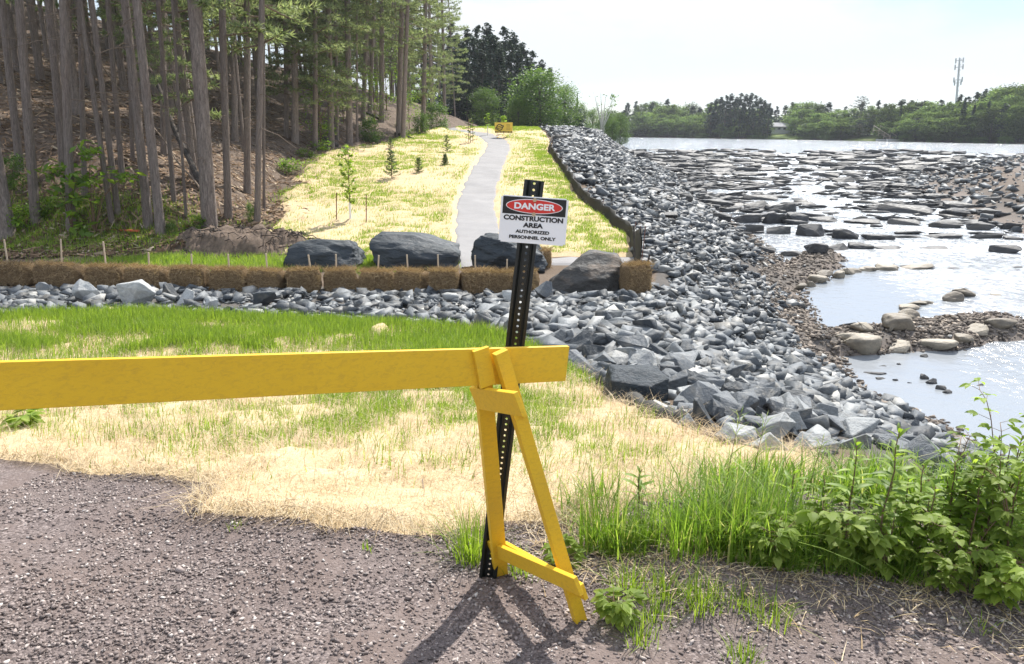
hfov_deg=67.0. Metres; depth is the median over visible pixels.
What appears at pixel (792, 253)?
river rock
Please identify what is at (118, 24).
pine tree
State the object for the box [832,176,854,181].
river rock
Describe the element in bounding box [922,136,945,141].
bush
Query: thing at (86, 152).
sapling
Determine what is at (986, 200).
river rock
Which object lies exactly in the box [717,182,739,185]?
river rock
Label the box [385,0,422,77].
pine tree
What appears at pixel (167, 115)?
pine tree
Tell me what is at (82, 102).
pine tree
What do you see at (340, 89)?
pine tree
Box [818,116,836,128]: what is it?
broadleaf tree
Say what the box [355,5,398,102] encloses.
pine tree
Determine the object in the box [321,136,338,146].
plant
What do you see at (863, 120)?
white pine
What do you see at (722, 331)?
riprap
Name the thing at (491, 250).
boulder
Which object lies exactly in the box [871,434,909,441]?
riprap stone
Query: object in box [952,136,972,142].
bush
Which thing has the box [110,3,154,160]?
pine tree
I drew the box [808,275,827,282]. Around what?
river boulder
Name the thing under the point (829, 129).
broadleaf tree
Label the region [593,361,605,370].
riprap stone
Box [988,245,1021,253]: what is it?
river rock
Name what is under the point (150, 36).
pine tree
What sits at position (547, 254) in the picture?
straw bale
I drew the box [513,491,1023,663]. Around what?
dry litter
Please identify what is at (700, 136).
bush
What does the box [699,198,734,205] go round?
river rock
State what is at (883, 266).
river boulder
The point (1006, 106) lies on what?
pine tree
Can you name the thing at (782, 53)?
sky
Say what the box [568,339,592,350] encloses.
riprap stone
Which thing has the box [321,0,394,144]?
pine tree
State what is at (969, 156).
river rock
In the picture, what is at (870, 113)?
broadleaf tree
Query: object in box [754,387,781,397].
riprap stone
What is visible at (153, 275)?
straw bale
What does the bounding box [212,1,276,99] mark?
pine tree
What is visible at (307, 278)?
straw bale
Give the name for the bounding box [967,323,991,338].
river boulder
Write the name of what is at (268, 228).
exposed roots
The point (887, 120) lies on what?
broadleaf tree
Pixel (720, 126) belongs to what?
broadleaf tree
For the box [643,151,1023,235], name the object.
broken rock
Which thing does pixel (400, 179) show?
straw mulch
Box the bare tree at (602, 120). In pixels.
[589,94,618,130]
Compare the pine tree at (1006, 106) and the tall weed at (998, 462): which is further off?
the pine tree at (1006, 106)
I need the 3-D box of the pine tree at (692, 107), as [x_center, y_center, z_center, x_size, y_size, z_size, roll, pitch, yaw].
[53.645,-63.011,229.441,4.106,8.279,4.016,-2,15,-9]
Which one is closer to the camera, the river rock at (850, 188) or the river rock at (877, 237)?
the river rock at (877, 237)
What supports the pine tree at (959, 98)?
on the ground at (14, 474)
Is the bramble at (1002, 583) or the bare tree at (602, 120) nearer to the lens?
the bramble at (1002, 583)
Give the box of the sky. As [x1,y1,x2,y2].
[35,0,1023,123]
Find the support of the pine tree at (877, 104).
on the ground at (14, 474)
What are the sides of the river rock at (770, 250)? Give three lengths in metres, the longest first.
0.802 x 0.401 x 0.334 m
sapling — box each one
[27,158,98,236]
[62,139,146,236]
[337,144,359,218]
[484,113,490,134]
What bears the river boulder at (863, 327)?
on the ground at (14, 474)
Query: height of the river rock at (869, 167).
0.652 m
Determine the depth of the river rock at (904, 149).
97.74 m
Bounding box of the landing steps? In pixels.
[873,125,896,138]
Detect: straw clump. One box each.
[269,336,289,347]
[325,333,359,343]
[370,323,387,336]
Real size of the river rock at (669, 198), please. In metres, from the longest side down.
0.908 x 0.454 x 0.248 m
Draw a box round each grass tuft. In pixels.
[226,516,245,531]
[362,539,372,553]
[409,487,519,567]
[494,541,548,585]
[549,465,662,556]
[565,477,680,563]
[577,477,717,559]
[586,549,659,595]
[610,459,761,567]
[612,553,707,619]
[614,611,658,649]
[634,594,687,633]
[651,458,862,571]
[656,559,738,622]
[703,570,781,615]
[710,461,860,564]
[716,630,768,663]
[735,576,827,642]
[739,480,901,569]
[951,600,1005,635]
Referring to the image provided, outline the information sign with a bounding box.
[495,122,512,137]
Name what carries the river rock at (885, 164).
on the river water
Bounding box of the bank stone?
[571,134,579,140]
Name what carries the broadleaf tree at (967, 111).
on the ground at (14, 474)
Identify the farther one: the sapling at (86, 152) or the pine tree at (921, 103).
the pine tree at (921, 103)
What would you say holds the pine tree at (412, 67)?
on the ground at (14, 474)
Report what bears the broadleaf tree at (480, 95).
on the ground at (14, 474)
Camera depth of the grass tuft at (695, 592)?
3.18 m
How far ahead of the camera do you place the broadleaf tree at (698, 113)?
225.54 m
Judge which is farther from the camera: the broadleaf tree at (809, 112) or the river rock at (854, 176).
the broadleaf tree at (809, 112)
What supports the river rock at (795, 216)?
on the river water
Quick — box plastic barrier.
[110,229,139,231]
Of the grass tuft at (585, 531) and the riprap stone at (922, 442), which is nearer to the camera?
the grass tuft at (585, 531)
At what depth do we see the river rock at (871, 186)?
53.96 m
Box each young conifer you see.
[384,149,399,177]
[387,136,393,147]
[414,157,423,171]
[441,153,449,164]
[442,135,453,151]
[464,119,476,141]
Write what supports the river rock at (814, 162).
on the river water
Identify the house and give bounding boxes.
[770,123,793,133]
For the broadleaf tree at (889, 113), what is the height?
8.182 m
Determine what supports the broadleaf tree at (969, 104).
on the ground at (14, 474)
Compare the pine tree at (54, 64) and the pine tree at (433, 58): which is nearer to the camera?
the pine tree at (54, 64)
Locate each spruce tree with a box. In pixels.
[895,101,902,138]
[951,97,966,141]
[961,105,975,141]
[974,101,992,142]
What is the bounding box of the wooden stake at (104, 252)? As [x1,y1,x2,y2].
[102,241,105,263]
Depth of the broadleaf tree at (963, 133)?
149.50 m
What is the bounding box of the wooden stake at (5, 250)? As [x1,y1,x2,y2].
[3,239,11,285]
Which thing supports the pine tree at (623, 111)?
on the ground at (14, 474)
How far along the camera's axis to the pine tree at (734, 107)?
206.71 m
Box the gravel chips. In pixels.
[0,470,1023,663]
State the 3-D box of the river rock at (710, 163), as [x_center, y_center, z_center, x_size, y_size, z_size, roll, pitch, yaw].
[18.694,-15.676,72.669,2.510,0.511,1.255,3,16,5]
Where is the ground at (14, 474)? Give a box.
[0,2,1023,663]
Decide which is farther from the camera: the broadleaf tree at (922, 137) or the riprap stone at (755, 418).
the broadleaf tree at (922, 137)
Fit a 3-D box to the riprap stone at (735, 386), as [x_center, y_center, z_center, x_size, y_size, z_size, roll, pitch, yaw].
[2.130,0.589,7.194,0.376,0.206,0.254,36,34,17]
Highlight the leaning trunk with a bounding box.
[148,66,198,190]
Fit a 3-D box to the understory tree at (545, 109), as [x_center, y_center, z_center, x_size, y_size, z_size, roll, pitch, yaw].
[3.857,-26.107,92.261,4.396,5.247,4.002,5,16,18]
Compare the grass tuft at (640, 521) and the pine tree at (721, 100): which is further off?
the pine tree at (721, 100)
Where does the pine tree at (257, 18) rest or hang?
on the ground at (14, 474)
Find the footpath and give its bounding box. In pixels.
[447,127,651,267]
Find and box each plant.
[6,203,40,226]
[27,193,64,217]
[179,214,206,229]
[275,157,304,173]
[295,147,315,157]
[308,139,333,150]
[318,124,335,135]
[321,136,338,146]
[371,131,386,137]
[406,127,416,133]
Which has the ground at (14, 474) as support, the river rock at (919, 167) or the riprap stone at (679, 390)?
the riprap stone at (679, 390)
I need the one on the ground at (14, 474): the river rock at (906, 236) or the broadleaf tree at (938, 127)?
the broadleaf tree at (938, 127)
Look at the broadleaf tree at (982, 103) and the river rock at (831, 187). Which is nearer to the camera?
the river rock at (831, 187)
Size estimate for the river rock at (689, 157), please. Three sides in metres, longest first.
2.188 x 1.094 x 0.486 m
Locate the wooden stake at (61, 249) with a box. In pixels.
[60,239,62,260]
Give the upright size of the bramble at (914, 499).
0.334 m
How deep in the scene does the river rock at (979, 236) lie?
35.08 m
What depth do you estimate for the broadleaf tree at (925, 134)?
157.44 m
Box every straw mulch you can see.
[0,315,828,535]
[270,126,632,256]
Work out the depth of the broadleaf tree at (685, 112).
231.39 m
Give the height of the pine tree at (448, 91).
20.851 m
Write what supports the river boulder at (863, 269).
in the river water
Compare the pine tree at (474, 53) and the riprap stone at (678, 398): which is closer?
the riprap stone at (678, 398)
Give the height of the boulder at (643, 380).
0.353 m
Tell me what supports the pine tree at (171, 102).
on the ground at (14, 474)
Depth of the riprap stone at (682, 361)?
8.95 m
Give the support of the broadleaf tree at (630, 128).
on the ground at (14, 474)
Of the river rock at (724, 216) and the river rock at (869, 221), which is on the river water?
the river rock at (869, 221)
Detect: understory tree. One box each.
[289,71,344,146]
[323,55,362,121]
[354,69,391,130]
[361,33,412,109]
[402,86,421,101]
[406,87,419,128]
[410,71,441,122]
[411,90,436,105]
[427,96,453,111]
[446,90,470,117]
[453,91,479,122]
[472,84,489,124]
[481,87,497,125]
[494,94,521,125]
[505,87,533,126]
[530,91,558,126]
[552,101,572,125]
[568,106,588,126]
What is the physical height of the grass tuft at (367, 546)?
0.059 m
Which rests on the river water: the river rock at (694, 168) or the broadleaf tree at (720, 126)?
the river rock at (694, 168)
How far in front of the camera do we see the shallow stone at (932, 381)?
17.25 m
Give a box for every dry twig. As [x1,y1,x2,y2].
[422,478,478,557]
[911,572,1023,610]
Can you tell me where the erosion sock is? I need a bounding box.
[567,361,686,422]
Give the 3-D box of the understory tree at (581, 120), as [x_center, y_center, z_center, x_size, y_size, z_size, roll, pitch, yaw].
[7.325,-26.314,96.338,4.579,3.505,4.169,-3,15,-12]
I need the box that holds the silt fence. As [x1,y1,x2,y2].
[548,133,645,261]
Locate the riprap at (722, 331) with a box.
[0,125,1023,472]
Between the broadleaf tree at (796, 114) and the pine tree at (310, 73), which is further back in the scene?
the broadleaf tree at (796, 114)
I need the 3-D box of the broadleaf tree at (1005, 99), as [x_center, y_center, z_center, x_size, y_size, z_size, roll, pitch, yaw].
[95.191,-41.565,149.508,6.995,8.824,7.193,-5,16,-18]
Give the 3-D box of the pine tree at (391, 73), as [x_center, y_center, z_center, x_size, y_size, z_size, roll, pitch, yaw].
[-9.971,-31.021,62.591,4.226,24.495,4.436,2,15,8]
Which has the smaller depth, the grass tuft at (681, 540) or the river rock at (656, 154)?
the grass tuft at (681, 540)
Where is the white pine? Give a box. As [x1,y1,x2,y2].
[846,95,876,134]
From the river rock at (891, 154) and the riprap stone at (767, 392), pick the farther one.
the river rock at (891, 154)
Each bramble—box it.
[0,408,45,428]
[539,534,587,570]
[589,587,648,632]
[704,489,760,534]
[747,508,806,569]
[793,496,885,568]
[842,493,926,581]
[889,492,956,567]
[905,425,1017,549]
[911,474,1023,580]
[916,539,1000,593]
[934,377,1023,539]
[968,463,1023,568]
[970,541,1023,612]
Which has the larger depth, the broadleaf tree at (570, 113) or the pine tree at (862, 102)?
the pine tree at (862, 102)
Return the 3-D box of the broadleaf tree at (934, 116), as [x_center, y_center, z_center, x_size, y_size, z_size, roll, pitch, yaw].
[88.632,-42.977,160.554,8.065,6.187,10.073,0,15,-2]
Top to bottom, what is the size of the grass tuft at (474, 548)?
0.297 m
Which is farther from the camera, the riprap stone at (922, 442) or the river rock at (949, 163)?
the river rock at (949, 163)
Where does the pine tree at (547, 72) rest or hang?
on the ground at (14, 474)
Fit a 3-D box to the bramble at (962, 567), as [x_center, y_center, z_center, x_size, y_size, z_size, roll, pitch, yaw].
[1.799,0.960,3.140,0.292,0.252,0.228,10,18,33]
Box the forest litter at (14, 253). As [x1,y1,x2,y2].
[0,32,383,258]
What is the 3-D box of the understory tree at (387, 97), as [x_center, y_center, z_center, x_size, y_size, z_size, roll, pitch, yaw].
[-8.992,-18.404,55.066,4.007,5.648,3.731,-7,16,-24]
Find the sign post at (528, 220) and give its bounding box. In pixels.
[479,179,568,578]
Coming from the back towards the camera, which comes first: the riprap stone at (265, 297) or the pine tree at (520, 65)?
the pine tree at (520, 65)
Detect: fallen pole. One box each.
[72,22,143,122]
[155,129,199,190]
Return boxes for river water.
[612,137,1023,464]
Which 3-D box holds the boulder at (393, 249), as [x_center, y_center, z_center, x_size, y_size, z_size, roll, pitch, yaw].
[-2.313,-1.927,18.573,2.185,0.908,1.200,0,15,0]
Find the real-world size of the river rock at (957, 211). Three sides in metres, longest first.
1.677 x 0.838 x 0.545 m
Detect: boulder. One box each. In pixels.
[283,239,365,269]
[369,231,460,269]
[471,233,547,272]
[549,249,623,293]
[603,364,668,402]
[794,282,807,289]
[806,281,815,286]
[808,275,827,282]
[815,270,832,276]
[832,270,844,277]
[835,332,857,339]
[841,333,881,354]
[842,267,854,274]
[850,321,872,332]
[858,266,872,271]
[875,263,897,270]
[881,313,914,330]
[888,339,919,353]
[898,308,919,318]
[899,304,920,309]
[902,263,933,268]
[908,300,927,304]
[918,339,958,349]
[942,291,963,301]
[952,286,975,295]
[954,333,977,342]
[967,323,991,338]
[983,318,1017,328]
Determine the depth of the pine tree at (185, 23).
43.83 m
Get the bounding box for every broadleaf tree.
[465,85,506,125]
[496,64,581,125]
[503,95,535,125]
[544,83,585,125]
[569,102,590,127]
[584,107,600,129]
[592,105,614,135]
[602,114,622,142]
[610,112,634,145]
[618,123,640,135]
[622,116,636,130]
[628,111,650,132]
[630,103,650,121]
[631,123,647,135]
[632,122,661,135]
[635,112,657,133]
[645,117,672,135]
[646,104,670,125]
[649,113,671,129]
[651,117,681,135]
[656,107,675,114]
[663,114,680,132]
[665,104,684,118]
[666,123,683,136]
[670,110,688,123]
[672,116,689,131]
[674,121,695,135]
[677,114,702,132]
[679,120,704,136]
[681,102,700,118]
[687,124,717,136]
[692,111,707,118]
[695,117,705,124]
[712,123,731,136]
[719,126,744,137]
[730,122,750,137]
[747,127,777,137]
[781,109,807,126]
[782,102,808,122]
[785,117,802,135]
[790,102,817,128]
[791,117,818,135]
[795,121,827,138]
[797,100,821,119]
[802,108,817,129]
[804,113,830,134]
[806,102,832,113]
[807,119,835,138]
[818,111,839,120]
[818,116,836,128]
[820,122,857,139]
[821,121,842,138]
[824,109,852,133]
[828,119,847,135]
[833,117,857,136]
[842,108,858,120]
[847,110,876,126]
[850,119,868,136]
[859,107,880,135]
[860,105,876,118]
[867,107,885,133]
[870,120,903,138]
[873,103,898,138]
[874,111,898,134]
[883,115,905,136]
[887,118,920,140]
[895,104,917,116]
[895,112,922,133]
[904,102,939,115]
[904,112,929,138]
[907,100,922,110]
[908,106,936,116]
[911,115,935,140]
[915,110,936,127]
[916,117,942,140]
[919,117,956,141]
[922,101,940,119]
[922,109,960,136]
[923,111,947,137]
[926,105,950,116]
[929,116,968,140]
[933,102,960,112]
[934,114,978,141]
[944,107,978,132]
[951,101,969,110]
[953,113,989,139]
[954,99,979,111]
[957,104,978,119]
[959,98,998,127]
[966,109,1005,140]
[971,101,1002,137]
[974,105,1006,142]
[978,89,1010,108]
[979,94,1000,118]
[986,86,1006,97]
[989,104,1023,141]
[994,93,1016,137]
[995,85,1019,104]
[997,91,1023,134]
[998,101,1023,142]
[1001,86,1023,99]
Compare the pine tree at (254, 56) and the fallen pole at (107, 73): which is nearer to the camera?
the fallen pole at (107, 73)
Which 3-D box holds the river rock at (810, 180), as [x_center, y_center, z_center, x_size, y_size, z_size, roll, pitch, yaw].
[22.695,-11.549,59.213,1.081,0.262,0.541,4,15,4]
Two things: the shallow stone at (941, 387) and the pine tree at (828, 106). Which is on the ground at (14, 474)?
the pine tree at (828, 106)
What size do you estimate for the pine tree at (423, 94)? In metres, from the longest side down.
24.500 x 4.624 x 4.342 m
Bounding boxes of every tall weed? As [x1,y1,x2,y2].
[621,466,655,516]
[773,461,810,511]
[805,473,841,520]
[825,437,873,521]
[859,422,919,571]
[867,452,907,533]
[888,474,916,545]
[896,460,943,513]
[903,478,947,546]
[928,450,972,549]
[932,458,968,557]
[941,452,981,538]
[949,456,998,550]
[961,472,1014,572]
[968,434,1010,538]
[987,469,1023,547]
[991,435,1023,527]
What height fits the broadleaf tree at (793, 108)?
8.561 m
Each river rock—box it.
[634,152,644,156]
[647,187,660,193]
[648,156,668,158]
[653,153,667,155]
[661,159,686,161]
[662,195,672,200]
[664,182,675,186]
[664,212,677,217]
[665,168,683,171]
[670,162,697,165]
[671,156,691,158]
[677,150,694,152]
[677,164,704,166]
[679,192,692,201]
[684,167,702,169]
[687,153,704,156]
[689,172,710,174]
[698,162,723,164]
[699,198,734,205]
[701,148,717,150]
[704,183,715,185]
[705,159,731,162]
[705,168,733,170]
[706,154,727,157]
[708,212,731,220]
[709,163,733,166]
[711,171,731,174]
[716,150,733,151]
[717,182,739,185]
[723,179,743,181]
[729,153,744,155]
[732,159,749,161]
[732,172,767,175]
[732,213,761,222]
[733,162,754,163]
[735,168,757,171]
[737,183,765,185]
[742,194,777,200]
[743,200,767,206]
[744,224,763,231]
[747,163,761,166]
[750,159,768,162]
[758,150,775,151]
[758,167,778,170]
[758,246,775,253]
[760,153,775,155]
[760,159,780,160]
[762,213,785,223]
[766,226,790,233]
[773,163,787,166]
[773,204,795,211]
[780,250,801,255]
[786,212,808,221]
[793,167,814,171]
[796,156,817,159]
[796,223,824,236]
[798,160,821,164]
[801,179,815,181]
[803,243,828,253]
[807,153,820,155]
[809,216,836,221]
[814,159,830,160]
[814,168,836,170]
[816,178,829,180]
[818,162,847,166]
[819,173,839,176]
[823,151,841,153]
[824,185,840,188]
[829,243,847,250]
[831,155,852,156]
[831,166,858,169]
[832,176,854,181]
[832,228,858,238]
[834,156,854,159]
[837,161,858,163]
[839,153,857,155]
[840,268,861,272]
[844,186,857,189]
[844,219,880,223]
[846,174,860,177]
[847,242,873,248]
[852,148,866,150]
[852,200,878,203]
[854,155,875,158]
[856,179,868,182]
[859,165,884,169]
[859,190,879,193]
[860,234,894,239]
[862,185,880,188]
[864,266,876,270]
[867,173,882,177]
[869,163,892,166]
[872,181,890,183]
[874,245,901,249]
[877,203,933,213]
[879,168,900,170]
[881,193,904,195]
[882,159,902,162]
[883,149,900,151]
[885,153,896,156]
[885,183,908,187]
[887,218,920,224]
[894,235,920,237]
[896,156,913,158]
[896,161,914,163]
[897,148,913,150]
[899,165,925,169]
[900,153,920,156]
[906,150,922,152]
[915,162,940,164]
[915,203,938,206]
[919,152,936,154]
[919,246,947,248]
[922,159,937,161]
[923,167,940,171]
[923,193,945,198]
[923,233,962,238]
[928,219,963,227]
[938,152,951,154]
[939,208,970,215]
[942,162,961,165]
[942,201,974,207]
[943,165,971,169]
[950,156,967,159]
[951,151,965,153]
[952,154,976,157]
[966,221,995,229]
[968,234,1002,238]
[976,197,1001,203]
[976,208,1001,213]
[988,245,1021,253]
[993,212,1010,216]
[999,223,1021,228]
[1003,236,1023,239]
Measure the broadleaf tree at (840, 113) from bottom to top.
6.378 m
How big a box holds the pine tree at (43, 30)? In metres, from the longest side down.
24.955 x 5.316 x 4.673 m
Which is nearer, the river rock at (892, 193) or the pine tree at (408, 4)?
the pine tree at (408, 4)
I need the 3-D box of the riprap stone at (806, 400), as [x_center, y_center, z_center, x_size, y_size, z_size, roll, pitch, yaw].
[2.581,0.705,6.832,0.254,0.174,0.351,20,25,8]
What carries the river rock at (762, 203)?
on the river water
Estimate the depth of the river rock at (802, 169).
66.80 m
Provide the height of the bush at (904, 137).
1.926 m
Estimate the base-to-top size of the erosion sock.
0.627 m
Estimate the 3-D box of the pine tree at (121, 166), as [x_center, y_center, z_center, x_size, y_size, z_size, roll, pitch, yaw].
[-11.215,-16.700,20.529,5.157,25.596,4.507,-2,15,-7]
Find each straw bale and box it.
[0,258,36,285]
[25,259,86,287]
[80,261,125,287]
[119,260,169,288]
[162,262,208,286]
[205,262,246,291]
[243,264,286,288]
[282,263,322,293]
[321,263,357,291]
[355,265,394,291]
[390,264,428,291]
[424,263,459,290]
[459,265,494,293]
[486,266,513,292]
[509,266,539,290]
[539,245,554,268]
[619,257,656,295]
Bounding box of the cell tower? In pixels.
[953,57,963,104]
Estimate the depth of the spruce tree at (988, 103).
147.84 m
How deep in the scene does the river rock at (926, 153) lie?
87.20 m
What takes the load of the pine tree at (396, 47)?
on the ground at (14, 474)
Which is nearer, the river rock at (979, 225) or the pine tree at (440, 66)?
the river rock at (979, 225)
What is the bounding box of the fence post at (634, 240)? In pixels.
[633,226,634,259]
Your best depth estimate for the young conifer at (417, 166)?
31.63 m
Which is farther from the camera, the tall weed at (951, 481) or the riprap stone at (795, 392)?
the riprap stone at (795, 392)
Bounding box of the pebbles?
[726,227,1023,463]
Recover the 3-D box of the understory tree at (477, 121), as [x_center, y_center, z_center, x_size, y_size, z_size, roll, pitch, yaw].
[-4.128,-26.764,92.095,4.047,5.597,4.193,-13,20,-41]
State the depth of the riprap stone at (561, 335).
10.04 m
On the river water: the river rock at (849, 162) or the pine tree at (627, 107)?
the river rock at (849, 162)
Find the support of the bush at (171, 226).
on the ground at (14, 474)
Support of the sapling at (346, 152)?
on the ground at (14, 474)
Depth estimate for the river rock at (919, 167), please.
68.06 m
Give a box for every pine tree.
[0,0,42,172]
[0,0,79,225]
[0,10,8,83]
[0,46,16,241]
[5,0,18,71]
[9,0,125,233]
[10,0,55,11]
[11,0,14,13]
[26,0,45,81]
[26,3,121,197]
[33,0,84,167]
[34,0,38,27]
[37,0,105,76]
[37,1,49,58]
[49,0,142,216]
[53,0,60,74]
[54,0,139,222]
[59,0,107,114]
[70,1,75,42]
[71,0,77,33]
[74,0,98,87]
[80,0,186,235]
[89,0,182,97]
[89,6,127,90]
[93,0,181,227]
[95,2,123,60]
[98,1,108,48]
[99,0,124,174]
[100,0,189,134]
[101,0,241,178]
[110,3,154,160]
[117,9,172,77]
[118,0,134,68]
[120,0,141,102]
[124,0,194,202]
[136,0,168,155]
[149,0,192,218]
[154,2,175,109]
[166,9,190,147]
[167,0,188,56]
[167,0,189,61]
[171,0,218,168]
[178,0,211,47]
[178,0,229,228]
[186,0,203,128]
[191,0,277,219]
[204,0,271,151]
[205,0,242,94]
[208,0,268,141]
[208,0,303,195]
[209,0,320,210]
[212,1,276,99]
[218,0,309,221]
[226,0,257,103]
[236,0,330,137]
[236,1,281,42]
[242,0,341,143]
[265,11,300,76]
[271,0,310,117]
[273,0,354,149]
[280,3,340,116]
[288,0,319,107]
[297,1,344,58]
[298,0,370,146]
[298,0,372,141]
[319,0,379,89]
[319,10,363,67]
[321,0,386,141]
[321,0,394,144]
[337,1,378,74]
[343,1,391,79]
[343,1,397,119]
[350,1,386,108]
[352,3,397,81]
[354,0,387,112]
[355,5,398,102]
[359,0,404,122]
[367,0,435,137]
[376,1,398,91]
[376,1,412,99]
[380,0,436,137]
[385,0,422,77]
[386,0,407,86]
[387,1,421,79]
[389,23,398,95]
[391,0,461,131]
[394,0,421,103]
[394,0,422,92]
[409,0,451,79]
[413,0,453,106]
[414,24,428,90]
[422,0,469,114]
[427,32,436,95]
[428,4,438,119]
[432,0,470,116]
[436,0,453,102]
[436,36,451,96]
[436,65,449,96]
[445,23,460,107]
[445,40,457,96]
[446,33,460,116]
[451,69,461,114]
[452,41,472,96]
[455,48,475,121]
[459,28,477,75]
[465,37,480,122]
[469,25,485,82]
[469,49,491,124]
[475,35,493,86]
[481,34,503,114]
[482,22,494,86]
[490,48,509,121]
[491,37,505,88]
[494,26,512,87]
[501,42,522,111]
[503,32,522,87]
[510,48,526,92]
[517,42,529,83]
[523,58,534,111]
[525,50,540,75]
[538,59,548,118]
[545,67,556,101]
[621,110,628,126]
[624,103,630,116]
[647,102,654,119]
[664,99,669,107]
[687,105,696,119]
[703,102,717,137]
[707,122,717,136]
[709,98,721,136]
[716,97,724,128]
[718,95,731,136]
[723,93,736,132]
[731,93,746,137]
[731,97,738,125]
[738,94,750,136]
[744,93,755,133]
[748,95,761,137]
[751,97,764,137]
[759,100,768,131]
[760,103,773,136]
[773,106,780,122]
[778,105,788,122]
[796,124,808,137]
[820,102,832,119]
[858,101,864,116]
[875,100,880,134]
[891,123,902,138]
[895,99,905,116]
[908,118,922,139]
[918,100,928,109]
[956,94,964,105]
[971,92,980,105]
[995,103,1009,142]
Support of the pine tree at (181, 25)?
on the ground at (14, 474)
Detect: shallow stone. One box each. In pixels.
[863,372,886,374]
[920,374,928,378]
[925,378,936,383]
[935,385,946,389]
[942,389,951,393]
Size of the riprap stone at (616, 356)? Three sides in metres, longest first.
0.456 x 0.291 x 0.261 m
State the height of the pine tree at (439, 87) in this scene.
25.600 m
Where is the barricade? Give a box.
[0,345,587,623]
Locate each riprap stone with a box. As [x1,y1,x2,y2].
[35,282,49,289]
[72,279,100,298]
[116,279,155,303]
[162,283,177,295]
[177,289,194,304]
[205,297,217,308]
[253,290,276,304]
[502,290,532,301]
[503,318,518,328]
[534,281,552,298]
[548,329,567,342]
[567,327,598,343]
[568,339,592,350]
[568,349,589,367]
[578,363,637,381]
[581,345,596,357]
[590,345,604,351]
[593,351,615,363]
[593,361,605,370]
[598,361,608,370]
[607,350,628,364]
[613,347,636,354]
[615,334,647,348]
[616,340,654,351]
[628,349,656,365]
[628,351,653,364]
[649,344,667,355]
[653,399,667,406]
[655,356,674,364]
[659,364,682,371]
[661,353,695,369]
[665,341,683,352]
[668,369,688,389]
[673,350,698,362]
[673,392,687,405]
[676,385,689,394]
[677,402,692,409]
[677,413,695,427]
[679,340,695,351]
[679,380,720,402]
[687,374,715,384]
[689,371,699,376]
[692,397,714,426]
[699,371,720,378]
[703,399,724,420]
[706,377,724,386]
[713,391,755,418]
[715,422,756,445]
[721,381,749,391]
[725,364,747,377]
[731,391,759,411]
[741,387,757,393]
[742,414,761,422]
[749,382,774,388]
[752,394,765,410]
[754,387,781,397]
[756,407,769,415]
[756,412,795,440]
[765,392,797,413]
[766,397,783,412]
[779,408,812,430]
[781,390,815,406]
[787,411,806,429]
[787,413,799,436]
[792,393,813,399]
[793,395,811,407]
[793,431,839,453]
[794,396,817,416]
[811,403,838,416]
[822,413,845,431]
[838,411,859,418]
[838,417,879,438]
[839,434,871,448]
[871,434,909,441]
[873,427,889,433]
[875,437,910,454]
[879,426,897,434]
[901,435,916,440]
[904,434,948,465]
[908,419,919,425]
[927,450,958,466]
[931,463,964,473]
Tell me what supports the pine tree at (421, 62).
on the ground at (14, 474)
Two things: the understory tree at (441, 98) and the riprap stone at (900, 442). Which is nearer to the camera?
the riprap stone at (900, 442)
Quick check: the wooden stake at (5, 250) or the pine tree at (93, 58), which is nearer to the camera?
the wooden stake at (5, 250)
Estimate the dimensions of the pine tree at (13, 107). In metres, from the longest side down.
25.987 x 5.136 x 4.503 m
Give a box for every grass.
[0,157,470,274]
[0,302,581,372]
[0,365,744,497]
[517,434,1023,605]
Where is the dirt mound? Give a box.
[176,224,306,257]
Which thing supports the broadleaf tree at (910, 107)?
on the ground at (14, 474)
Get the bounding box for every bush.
[3,152,38,191]
[165,222,176,234]
[245,202,254,221]
[358,115,380,142]
[411,110,430,133]
[420,101,450,128]
[647,133,659,137]
[689,133,715,137]
[721,134,735,138]
[743,135,767,138]
[766,136,788,138]
[795,136,814,139]
[818,135,838,139]
[892,135,915,141]
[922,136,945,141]
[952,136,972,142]
[971,137,990,142]
[996,136,1013,143]
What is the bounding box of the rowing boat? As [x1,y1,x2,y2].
[886,139,903,141]
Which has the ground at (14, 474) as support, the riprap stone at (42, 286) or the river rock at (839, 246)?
the riprap stone at (42, 286)
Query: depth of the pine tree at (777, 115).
212.16 m
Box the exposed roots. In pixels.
[175,224,319,257]
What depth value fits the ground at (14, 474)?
3.34 m
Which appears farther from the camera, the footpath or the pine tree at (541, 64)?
the pine tree at (541, 64)
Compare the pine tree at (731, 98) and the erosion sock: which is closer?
the erosion sock
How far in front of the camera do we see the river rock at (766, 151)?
94.23 m
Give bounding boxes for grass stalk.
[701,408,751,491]
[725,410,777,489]
[788,436,831,502]
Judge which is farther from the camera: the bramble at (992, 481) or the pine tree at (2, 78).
the pine tree at (2, 78)
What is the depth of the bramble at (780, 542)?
3.38 m
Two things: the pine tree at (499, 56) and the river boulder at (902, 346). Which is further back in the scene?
the pine tree at (499, 56)
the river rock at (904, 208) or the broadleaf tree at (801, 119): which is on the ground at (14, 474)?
the broadleaf tree at (801, 119)
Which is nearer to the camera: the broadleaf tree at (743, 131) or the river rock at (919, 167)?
the river rock at (919, 167)
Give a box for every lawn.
[762,134,801,139]
[842,135,884,140]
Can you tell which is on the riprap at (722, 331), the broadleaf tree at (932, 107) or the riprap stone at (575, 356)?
the riprap stone at (575, 356)
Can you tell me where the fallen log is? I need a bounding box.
[366,112,378,119]
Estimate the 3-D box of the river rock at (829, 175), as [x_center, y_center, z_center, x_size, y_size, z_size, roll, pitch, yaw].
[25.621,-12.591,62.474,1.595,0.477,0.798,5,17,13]
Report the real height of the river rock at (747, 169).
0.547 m
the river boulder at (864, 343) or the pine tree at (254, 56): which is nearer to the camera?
the river boulder at (864, 343)

